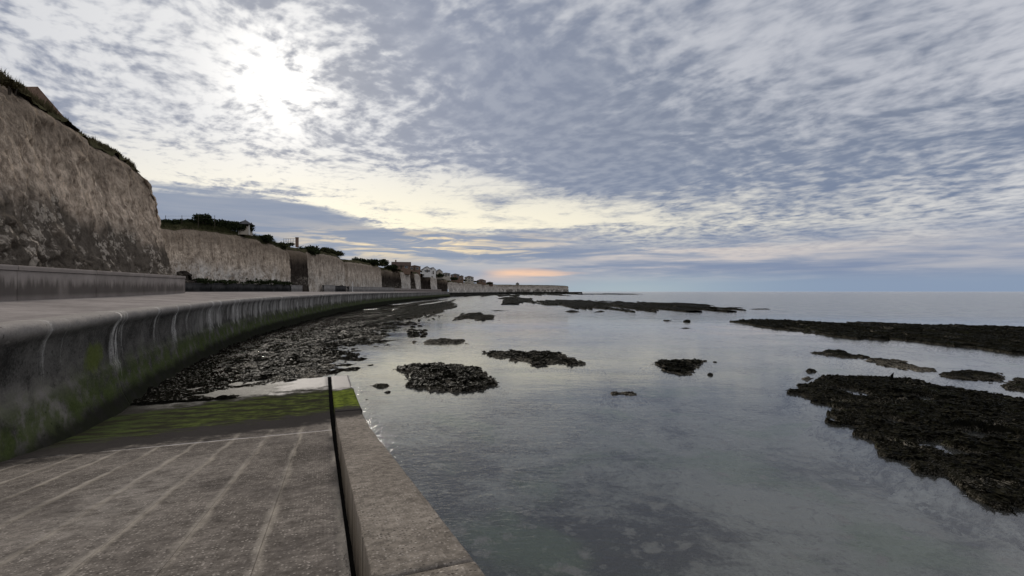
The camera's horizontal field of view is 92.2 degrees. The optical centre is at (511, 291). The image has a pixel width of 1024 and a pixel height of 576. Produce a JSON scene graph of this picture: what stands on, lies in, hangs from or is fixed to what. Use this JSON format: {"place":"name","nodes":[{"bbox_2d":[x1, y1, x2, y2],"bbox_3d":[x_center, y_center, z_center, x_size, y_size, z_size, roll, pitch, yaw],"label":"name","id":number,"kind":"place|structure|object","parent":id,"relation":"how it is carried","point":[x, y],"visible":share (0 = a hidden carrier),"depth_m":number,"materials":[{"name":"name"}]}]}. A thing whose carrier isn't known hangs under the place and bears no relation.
{"place":"outdoors","nodes":[
{"label":"outdoors","id":0,"kind":"place"},
{"bbox_2d":[0,68,136,167],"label":"grass","id":1,"kind":"structure","parent":0,"point":[47,106],"depth_m":33.65,"materials":[{"name":"green plant"}]},
{"bbox_2d":[0,78,171,274],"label":"cliff","id":2,"kind":"structure","parent":0,"point":[71,198],"depth_m":32.33,"materials":[{"name":"beige chalk rock"}]},
{"bbox_2d":[0,77,24,95],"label":"grass tuft","id":3,"kind":"object","parent":2,"relation":"on","point":[8,83],"visible":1,"depth_m":27.90,"materials":[{"name":"green plant"}]},
{"bbox_2d":[25,87,62,115],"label":"house","id":4,"kind":"structure","parent":2,"relation":"on","point":[40,94],"depth_m":37.01,"materials":[{"name":"brown brick"}]},
{"bbox_2d":[161,222,285,249],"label":"grass","id":5,"kind":"structure","parent":0,"point":[188,225],"depth_m":94.42,"materials":[{"name":"green plant"}]},
{"bbox_2d":[192,213,212,222],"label":"bush","id":6,"kind":"object","parent":5,"relation":"on","point":[204,217],"visible":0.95,"depth_m":92.04,"materials":[{"name":"green plant"}]},
{"bbox_2d":[160,224,290,283],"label":"cliff","id":7,"kind":"structure","parent":0,"point":[215,255],"depth_m":95.17,"materials":[{"name":"beige chalk rock"}]},
{"bbox_2d":[161,218,255,231],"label":"hedge","id":8,"kind":"object","parent":7,"relation":"on","point":[233,225],"visible":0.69,"depth_m":96.86,"materials":[{"name":"green plant"}]},
{"bbox_2d":[238,218,252,235],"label":"pavilion","id":9,"kind":"structure","parent":7,"relation":"on","point":[247,232],"depth_m":100.72,"materials":[{"name":"white paint"}]},
{"bbox_2d":[256,234,273,242],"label":"bush","id":10,"kind":"object","parent":7,"relation":"on","point":[266,238],"visible":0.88,"depth_m":109.22,"materials":[{"name":"green plant"}]},
{"bbox_2d":[277,241,289,247],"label":"bush","id":11,"kind":"object","parent":7,"relation":"on","point":[281,243],"visible":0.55,"depth_m":116.66,"materials":[{"name":"green plant"}]},
{"bbox_2d":[286,247,308,291],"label":"cliff","id":12,"kind":"structure","parent":0,"point":[298,259],"depth_m":134.41,"materials":[{"name":"brown stone"}]},
{"bbox_2d":[288,237,298,246],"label":"chimney","id":13,"kind":"object","parent":12,"relation":"on","point":[296,241],"visible":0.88,"depth_m":134.55,"materials":[{"name":"brown brick"}]},
{"bbox_2d":[302,249,345,291],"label":"cliff","id":14,"kind":"structure","parent":0,"point":[324,268],"depth_m":146.10,"materials":[{"name":"beige stone"}]},
{"bbox_2d":[297,245,317,255],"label":"bush","id":15,"kind":"object","parent":14,"relation":"on","point":[312,250],"visible":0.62,"depth_m":139.91,"materials":[{"name":"green plant"}]},
{"bbox_2d":[319,247,332,252],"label":"bush","id":16,"kind":"object","parent":14,"relation":"on","point":[326,249],"visible":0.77,"depth_m":151.58,"materials":[{"name":"green plant"}]},
{"bbox_2d":[336,250,344,255],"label":"bush","id":17,"kind":"object","parent":14,"relation":"on","point":[340,253],"visible":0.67,"depth_m":162.75,"materials":[{"name":"green plant"}]},
{"bbox_2d":[341,259,381,286],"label":"cliff","id":18,"kind":"structure","parent":0,"point":[360,274],"depth_m":179.50,"materials":[{"name":"beige stone"}]},
{"bbox_2d":[351,257,366,262],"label":"bush","id":19,"kind":"object","parent":18,"relation":"on","point":[362,260],"visible":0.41,"depth_m":188.25,"materials":[{"name":"green plant"}]},
{"bbox_2d":[365,259,380,264],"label":"bush","id":20,"kind":"object","parent":18,"relation":"on","point":[373,261],"visible":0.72,"depth_m":194.26,"materials":[{"name":"green plant"}]},
{"bbox_2d":[380,259,389,266],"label":"bush","id":21,"kind":"object","parent":18,"relation":"on","point":[386,262],"visible":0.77,"depth_m":208.44,"materials":[{"name":"green plant"}]},
{"bbox_2d":[380,268,392,287],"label":"cliff","id":22,"kind":"structure","parent":0,"point":[387,277],"depth_m":227.83,"materials":[{"name":"brown stone"}]},
{"bbox_2d":[379,267,400,287],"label":"cliff","id":23,"kind":"structure","parent":0,"point":[396,279],"depth_m":252.42,"materials":[{"name":"brown stone"}]},
{"bbox_2d":[398,270,410,288],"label":"cliff","id":24,"kind":"structure","parent":0,"point":[405,281],"depth_m":259.34,"materials":[{"name":"beige stone"}]},
{"bbox_2d":[396,269,415,288],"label":"cliff","id":25,"kind":"structure","parent":0,"point":[412,282],"depth_m":281.92,"materials":[{"name":"brown stone"}]},
{"bbox_2d":[397,269,420,288],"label":"cliff","id":26,"kind":"structure","parent":0,"point":[417,280],"depth_m":286.70,"materials":[{"name":"beige stone"}]},
{"bbox_2d":[391,260,410,274],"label":"house","id":27,"kind":"structure","parent":26,"relation":"on","point":[405,267],"depth_m":259.49,"materials":[{"name":"brown brick"}]},
{"bbox_2d":[420,274,430,288],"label":"cliff","id":28,"kind":"structure","parent":0,"point":[425,282],"depth_m":322.97,"materials":[{"name":"brown stone"}]},
{"bbox_2d":[430,276,436,288],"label":"cliff","id":29,"kind":"structure","parent":0,"point":[433,282],"depth_m":330.89,"materials":[{"name":"beige stone"}]},
{"bbox_2d":[421,266,431,276],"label":"house","id":30,"kind":"structure","parent":29,"relation":"on","point":[426,271],"depth_m":314.92,"materials":[{"name":"white paint"}]},
{"bbox_2d":[437,279,444,291],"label":"cliff","id":31,"kind":"structure","parent":0,"point":[440,283],"depth_m":373.69,"materials":[{"name":"beige stone"}]},
{"bbox_2d":[431,267,435,278],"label":"house","id":32,"kind":"structure","parent":31,"relation":"on","point":[433,272],"depth_m":333.38,"materials":[{"name":"white paint"}]},
{"bbox_2d":[443,279,447,291],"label":"cliff","id":33,"kind":"structure","parent":0,"point":[446,286],"depth_m":377.38,"materials":[{"name":"beige stone"}]},
{"bbox_2d":[436,269,442,278],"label":"house","id":34,"kind":"structure","parent":33,"relation":"on","point":[439,271],"depth_m":353.04,"materials":[{"name":"grey stone"}]},
{"bbox_2d":[443,273,450,280],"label":"house","id":35,"kind":"structure","parent":33,"relation":"on","point":[446,277],"depth_m":388.69,"materials":[{"name":"grey stone"}]},
{"bbox_2d":[447,281,497,292],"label":"cliff","id":36,"kind":"structure","parent":0,"point":[456,287],"depth_m":510.06,"materials":[{"name":"beige stone"}]},
{"bbox_2d":[451,274,459,282],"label":"house","id":37,"kind":"structure","parent":36,"relation":"on","point":[456,275],"depth_m":436.49,"materials":[{"name":"brown brick"}]},
{"bbox_2d":[465,276,473,284],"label":"house","id":38,"kind":"structure","parent":36,"relation":"on","point":[469,279],"depth_m":526.12,"materials":[{"name":"brown tile"}]},
{"bbox_2d":[477,279,485,284],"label":"house","id":39,"kind":"structure","parent":36,"relation":"on","point":[482,281],"depth_m":596.04,"materials":[{"name":"brown brick"}]},
{"bbox_2d":[0,0,1023,291],"label":"sky","id":40,"kind":"structure","parent":0,"point":[579,145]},
{"bbox_2d":[498,285,568,291],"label":"cliff","id":41,"kind":"structure","parent":0,"point":[530,288],"depth_m":897.40,"materials":[{"name":"beige stone"}]},
{"bbox_2d":[130,292,1023,575],"bbox_3d":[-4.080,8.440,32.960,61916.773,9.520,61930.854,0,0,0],"label":"seabed","id":42,"kind":"structure","parent":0,"point":[728,470],"depth_m":12.00,"materials":[{"name":"grey liquid"}]},
{"bbox_2d":[0,377,355,575],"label":"slipway","id":43,"kind":"structure","parent":42,"relation":"on","point":[248,482],"depth_m":6.66,"materials":[{"name":"concrete"}]},
{"bbox_2d":[331,375,484,575],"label":"edge kerb","id":44,"kind":"structure","parent":43,"relation":"on","point":[397,526],"depth_m":5.32,"materials":[{"name":"concrete"}]},
{"bbox_2d":[0,292,449,461],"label":"sea wall","id":45,"kind":"structure","parent":42,"relation":"on","point":[63,377],"depth_m":16.10,"materials":[{"name":"concrete"}]},
{"bbox_2d":[0,292,371,321],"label":"promenade","id":46,"kind":"structure","parent":45,"relation":"on","point":[20,310],"depth_m":23.30,"materials":[{"name":"concrete"}]},
{"bbox_2d":[0,264,185,300],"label":"retaining wall","id":47,"kind":"structure","parent":46,"relation":"on","point":[18,282],"depth_m":26.77,"materials":[{"name":"concrete"}]},
{"bbox_2d":[176,271,196,282],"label":"bush","id":48,"kind":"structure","parent":46,"relation":"on","point":[188,275],"depth_m":86.87,"materials":[{"name":"green plant"}]},
{"bbox_2d":[185,283,290,291],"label":"retaining wall","id":49,"kind":"structure","parent":46,"relation":"on","point":[206,287],"depth_m":94.26,"materials":[{"name":"concrete"}]},
{"bbox_2d":[191,278,213,283],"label":"bush","id":50,"kind":"object","parent":49,"relation":"on","point":[203,280],"visible":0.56,"depth_m":88.01,"materials":[{"name":"green plant"}]},
{"bbox_2d":[211,280,234,284],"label":"bush","id":51,"kind":"object","parent":49,"relation":"on","point":[224,281],"visible":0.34,"depth_m":91.98,"materials":[{"name":"green plant"}]},
{"bbox_2d":[230,279,248,284],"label":"bush","id":52,"kind":"object","parent":49,"relation":"on","point":[236,282],"visible":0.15,"depth_m":96.11,"materials":[{"name":"green plant"}]},
{"bbox_2d":[244,278,270,284],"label":"bush","id":53,"kind":"object","parent":49,"relation":"on","point":[256,281],"visible":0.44,"depth_m":100.36,"materials":[{"name":"green plant"}]},
{"bbox_2d":[260,279,282,285],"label":"bush","id":54,"kind":"object","parent":49,"relation":"on","point":[274,281],"visible":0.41,"depth_m":105.45,"materials":[{"name":"green plant"}]},
{"bbox_2d":[273,281,292,285],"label":"bush","id":55,"kind":"object","parent":49,"relation":"on","point":[284,283],"visible":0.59,"depth_m":110.12,"materials":[{"name":"green plant"}]},
{"bbox_2d":[290,285,301,291],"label":"retaining wall","id":56,"kind":"structure","parent":46,"relation":"on","point":[295,288],"depth_m":116.53,"materials":[{"name":"concrete"}]},
{"bbox_2d":[322,285,334,291],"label":"retaining wall","id":57,"kind":"structure","parent":46,"relation":"on","point":[328,288],"depth_m":143.00,"materials":[{"name":"concrete"}]},
{"bbox_2d":[335,286,345,291],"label":"retaining wall","id":58,"kind":"structure","parent":46,"relation":"on","point":[340,288],"depth_m":152.45,"materials":[{"name":"concrete"}]},
{"bbox_2d":[346,286,393,291],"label":"retaining wall","id":59,"kind":"structure","parent":46,"relation":"on","point":[369,289],"depth_m":178.47,"materials":[{"name":"concrete"}]},
{"bbox_2d":[394,288,441,291],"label":"retaining wall","id":60,"kind":"structure","parent":46,"relation":"on","point":[414,290],"depth_m":262.37,"materials":[{"name":"concrete"}]},
{"bbox_2d":[212,329,315,374],"bbox_3d":[-19.756,4.568,41.654,7.459,1.388,55.829,0,0,-14],"label":"reef rock","id":61,"kind":"object","parent":42,"relation":"on","point":[276,341],"visible":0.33,"depth_m":33.12,"materials":[{"name":"grey stone"}]},
{"bbox_2d":[210,343,341,386],"bbox_3d":[-12.853,4.364,29.244,8.266,1.258,21.202,0,0,-17],"label":"reef rock","id":62,"kind":"object","parent":42,"relation":"on","point":[277,372],"visible":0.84,"depth_m":25.39,"materials":[{"name":"grey stone"}]},
{"bbox_2d":[254,320,386,354],"bbox_3d":[-16.861,4.514,50.971,11.472,1.550,41.972,0,0,-12],"label":"reef rock","id":63,"kind":"object","parent":42,"relation":"on","point":[323,337],"visible":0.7,"depth_m":43.95,"materials":[{"name":"grey stone"}]},
{"bbox_2d":[307,298,447,323],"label":"reef rock","id":64,"kind":"object","parent":42,"relation":"on","point":[418,302],"visible":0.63,"depth_m":149.84,"materials":[{"name":"grey stone"}]},
{"bbox_2d":[367,383,392,391],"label":"reef rock","id":65,"kind":"object","parent":42,"relation":"on","point":[382,387],"visible":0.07,"depth_m":20.60,"materials":[{"name":"grey stone"}]},
{"bbox_2d":[325,308,441,328],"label":"reef rock","id":66,"kind":"object","parent":42,"relation":"on","point":[388,318],"visible":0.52,"depth_m":74.91,"materials":[{"name":"grey stone"}]},
{"bbox_2d":[373,299,457,317],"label":"reef rock","id":67,"kind":"object","parent":42,"relation":"on","point":[439,307],"visible":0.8,"depth_m":110.66,"materials":[{"name":"grey stone"}]},
{"bbox_2d":[412,338,471,348],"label":"reef rock","id":68,"kind":"object","parent":42,"relation":"on","point":[446,341],"visible":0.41,"depth_m":38.05,"materials":[{"name":"grey stone"}]},
{"bbox_2d":[390,362,511,402],"bbox_3d":[-3.223,4.248,23.414,7.620,1.410,11.521,0,0,-19],"label":"reef rock","id":69,"kind":"object","parent":42,"relation":"on","point":[444,382],"visible":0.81,"depth_m":21.01,"materials":[{"name":"black stone"}]},
{"bbox_2d":[452,312,495,320],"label":"reef rock","id":70,"kind":"object","parent":42,"relation":"on","point":[478,316],"visible":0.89,"depth_m":75.56,"materials":[{"name":"grey stone"}]},
{"bbox_2d":[449,292,581,297],"bbox_3d":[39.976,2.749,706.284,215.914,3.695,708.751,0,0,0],"label":"sea wall","id":71,"kind":"structure","parent":42,"relation":"on","point":[453,295],"depth_m":674.02,"materials":[{"name":"grey concrete"}]},
{"bbox_2d":[495,297,538,306],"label":"reef rock","id":72,"kind":"object","parent":42,"relation":"on","point":[516,300],"visible":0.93,"depth_m":195.82,"materials":[{"name":"grey stone"}]},
{"bbox_2d":[457,293,581,298],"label":"reef rock","id":73,"kind":"object","parent":42,"relation":"on","point":[535,295],"visible":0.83,"depth_m":492.41,"materials":[{"name":"grey stone"}]},
{"bbox_2d":[474,349,609,375],"bbox_3d":[2.072,4.368,29.937,8.119,1.303,11.803,0,0,-40],"label":"reef rock","id":74,"kind":"object","parent":42,"relation":"on","point":[535,361],"visible":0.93,"depth_m":27.99,"materials":[{"name":"grey stone"}]},
{"bbox_2d":[564,310,581,313],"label":"reef rock","id":75,"kind":"object","parent":42,"relation":"on","point":[571,311],"visible":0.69,"depth_m":95.34,"materials":[{"name":"grey stone"}]},
{"bbox_2d":[582,293,643,296],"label":"reef rock","id":76,"kind":"object","parent":42,"relation":"on","point":[616,294],"visible":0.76,"depth_m":651.32,"materials":[{"name":"grey stone"}]},
{"bbox_2d":[592,391,655,407],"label":"reef rock","id":77,"kind":"object","parent":42,"relation":"on","point":[627,399],"visible":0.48,"depth_m":18.89,"materials":[{"name":"grey stone"}]},
{"bbox_2d":[532,299,746,314],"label":"reef rock","id":78,"kind":"object","parent":42,"relation":"on","point":[653,307],"visible":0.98,"depth_m":119.67,"materials":[{"name":"black stone"}]},
{"bbox_2d":[636,358,719,382],"bbox_3d":[8.814,4.373,26.453,6.149,1.254,8.972,0,0,25],"label":"reef rock","id":79,"kind":"object","parent":42,"relation":"on","point":[683,369],"visible":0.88,"depth_m":25.62,"materials":[{"name":"black stone"}]},
{"bbox_2d":[748,308,772,311],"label":"reef rock","id":80,"kind":"object","parent":42,"relation":"on","point":[762,309],"visible":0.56,"depth_m":109.48,"materials":[{"name":"grey stone"}]},
{"bbox_2d":[779,376,814,389],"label":"reef rock","id":81,"kind":"object","parent":42,"relation":"on","point":[807,379],"visible":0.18,"depth_m":22.43,"materials":[{"name":"grey stone"}]},
{"bbox_2d":[781,368,821,380],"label":"reef rock","id":82,"kind":"object","parent":42,"relation":"on","point":[808,372],"visible":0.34,"depth_m":24.45,"materials":[{"name":"grey stone"}]},
{"bbox_2d":[792,349,869,370],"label":"reef rock","id":83,"kind":"object","parent":42,"relation":"on","point":[837,353],"visible":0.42,"depth_m":30.29,"materials":[{"name":"grey stone"}]},
{"bbox_2d":[850,321,903,323],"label":"reef rock","id":84,"kind":"object","parent":42,"relation":"on","point":[867,322],"visible":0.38,"depth_m":62.07,"materials":[{"name":"black stone"}]},
{"bbox_2d":[850,358,939,379],"bbox_3d":[21.237,4.415,26.930,6.017,1.187,7.614,0,0,0],"label":"reef rock","id":85,"kind":"object","parent":42,"relation":"on","point":[897,364],"visible":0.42,"depth_m":26.14,"materials":[{"name":"grey stone"}]},
{"bbox_2d":[925,369,1007,390],"bbox_3d":[22.196,4.361,23.219,7.088,1.209,5.690,0,0,0],"label":"reef rock","id":86,"kind":"object","parent":42,"relation":"on","point":[969,375],"visible":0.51,"depth_m":22.64,"materials":[{"name":"grey stone"}]},
{"bbox_2d":[973,377,1023,397],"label":"reef rock","id":87,"kind":"object","parent":42,"relation":"on","point":[1017,386],"visible":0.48,"depth_m":20.47,"materials":[{"name":"grey stone"}]},
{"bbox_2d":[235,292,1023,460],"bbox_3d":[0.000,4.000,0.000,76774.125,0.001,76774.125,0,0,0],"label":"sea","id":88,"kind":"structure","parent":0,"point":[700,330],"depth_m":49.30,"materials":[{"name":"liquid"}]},
{"bbox_2d":[729,318,1023,364],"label":"reef rock","id":89,"kind":"object","parent":88,"relation":"in","point":[1006,339],"visible":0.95,"depth_m":44.27,"materials":[{"name":"black stone"}]},
{"bbox_2d":[768,374,1023,550],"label":"reef rock","id":90,"kind":"object","parent":88,"relation":"in","point":[957,453],"visible":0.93,"depth_m":13.03,"materials":[{"name":"black stone"}]},
{"bbox_3d":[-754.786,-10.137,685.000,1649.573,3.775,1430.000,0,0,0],"label":"clifftop land","id":91,"kind":"structure","parent":0,"visible":0},
{"bbox_2d":[384,264,397,269],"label":"bush","id":92,"kind":"object","parent":91,"relation":"on","point":[392,267],"visible":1,"depth_m":223.97,"materials":[{"name":"green plant"}]},
{"bbox_2d":[410,265,420,275],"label":"house","id":93,"kind":"structure","parent":91,"relation":"on","point":[415,268],"depth_m":292.96,"materials":[{"name":"brown brick"}]}
]}

